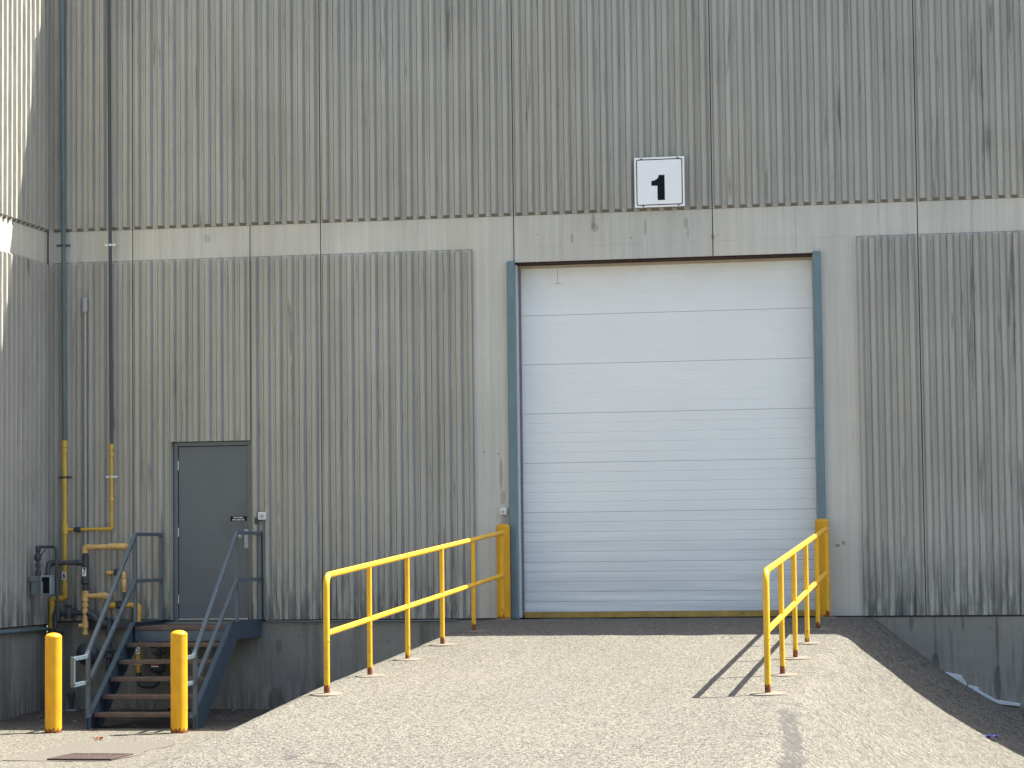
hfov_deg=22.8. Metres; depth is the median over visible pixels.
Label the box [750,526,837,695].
guard rail
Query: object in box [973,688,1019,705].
foam strip
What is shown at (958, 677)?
foam strip
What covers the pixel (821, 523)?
bollard
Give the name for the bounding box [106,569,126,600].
gas pipe
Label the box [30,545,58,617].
gas meter
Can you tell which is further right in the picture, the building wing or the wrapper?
the wrapper
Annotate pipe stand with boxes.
[66,692,76,710]
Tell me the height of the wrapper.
0.049 m
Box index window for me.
[42,577,48,593]
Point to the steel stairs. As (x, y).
(157, 633)
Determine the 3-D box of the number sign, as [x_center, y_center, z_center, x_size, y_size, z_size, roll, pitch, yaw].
[1.783,-2.440,30.685,0.608,0.608,0.047,-1,-4,11]
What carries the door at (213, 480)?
in the warehouse
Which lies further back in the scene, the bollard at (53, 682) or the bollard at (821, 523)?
the bollard at (821, 523)
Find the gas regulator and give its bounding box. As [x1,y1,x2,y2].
[52,605,156,672]
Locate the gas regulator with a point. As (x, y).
(68, 612)
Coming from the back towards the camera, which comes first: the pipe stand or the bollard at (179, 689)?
the pipe stand
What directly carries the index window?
in the gas meter
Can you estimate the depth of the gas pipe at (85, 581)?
31.50 m
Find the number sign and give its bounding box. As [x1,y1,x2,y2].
[634,156,684,207]
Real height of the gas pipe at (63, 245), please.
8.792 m
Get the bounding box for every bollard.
[45,633,61,732]
[170,630,187,732]
[496,524,510,618]
[815,518,830,616]
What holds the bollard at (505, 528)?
on the ramp
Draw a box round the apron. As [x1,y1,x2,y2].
[4,741,175,760]
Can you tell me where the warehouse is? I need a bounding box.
[48,0,1023,708]
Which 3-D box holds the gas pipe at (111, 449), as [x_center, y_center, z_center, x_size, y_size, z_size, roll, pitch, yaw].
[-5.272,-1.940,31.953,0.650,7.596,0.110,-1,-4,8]
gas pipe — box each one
[45,543,128,634]
[48,0,72,628]
[68,0,118,531]
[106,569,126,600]
[108,601,165,687]
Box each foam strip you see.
[945,672,966,685]
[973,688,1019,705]
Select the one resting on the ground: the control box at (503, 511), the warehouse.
the warehouse
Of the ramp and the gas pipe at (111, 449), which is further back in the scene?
the gas pipe at (111, 449)
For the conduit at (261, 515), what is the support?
attached to the warehouse
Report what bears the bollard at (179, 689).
on the ground
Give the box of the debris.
[4,632,998,756]
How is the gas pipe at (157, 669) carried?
attached to the warehouse
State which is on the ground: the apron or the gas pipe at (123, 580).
the apron
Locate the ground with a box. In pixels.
[0,625,1023,767]
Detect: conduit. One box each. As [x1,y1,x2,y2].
[0,627,53,634]
[82,297,87,544]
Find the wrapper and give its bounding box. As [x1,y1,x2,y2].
[984,734,998,737]
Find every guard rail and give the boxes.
[310,531,510,696]
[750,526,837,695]
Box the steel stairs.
[70,531,261,729]
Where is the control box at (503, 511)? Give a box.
[500,508,506,523]
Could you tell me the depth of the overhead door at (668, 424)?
30.75 m
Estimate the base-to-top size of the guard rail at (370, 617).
1.543 m
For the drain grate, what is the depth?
25.10 m
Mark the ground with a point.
(22, 738)
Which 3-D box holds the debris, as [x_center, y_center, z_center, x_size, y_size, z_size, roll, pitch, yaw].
[-0.829,3.183,24.882,12.400,1.434,11.721,-1,-4,11]
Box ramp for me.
[139,617,1023,767]
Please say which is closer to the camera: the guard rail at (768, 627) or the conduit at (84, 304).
the guard rail at (768, 627)
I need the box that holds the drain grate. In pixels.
[47,753,133,760]
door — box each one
[178,445,247,619]
[518,257,816,617]
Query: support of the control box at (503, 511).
attached to the warehouse
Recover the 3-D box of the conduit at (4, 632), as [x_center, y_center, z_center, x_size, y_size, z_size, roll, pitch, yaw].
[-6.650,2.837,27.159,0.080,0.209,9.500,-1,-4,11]

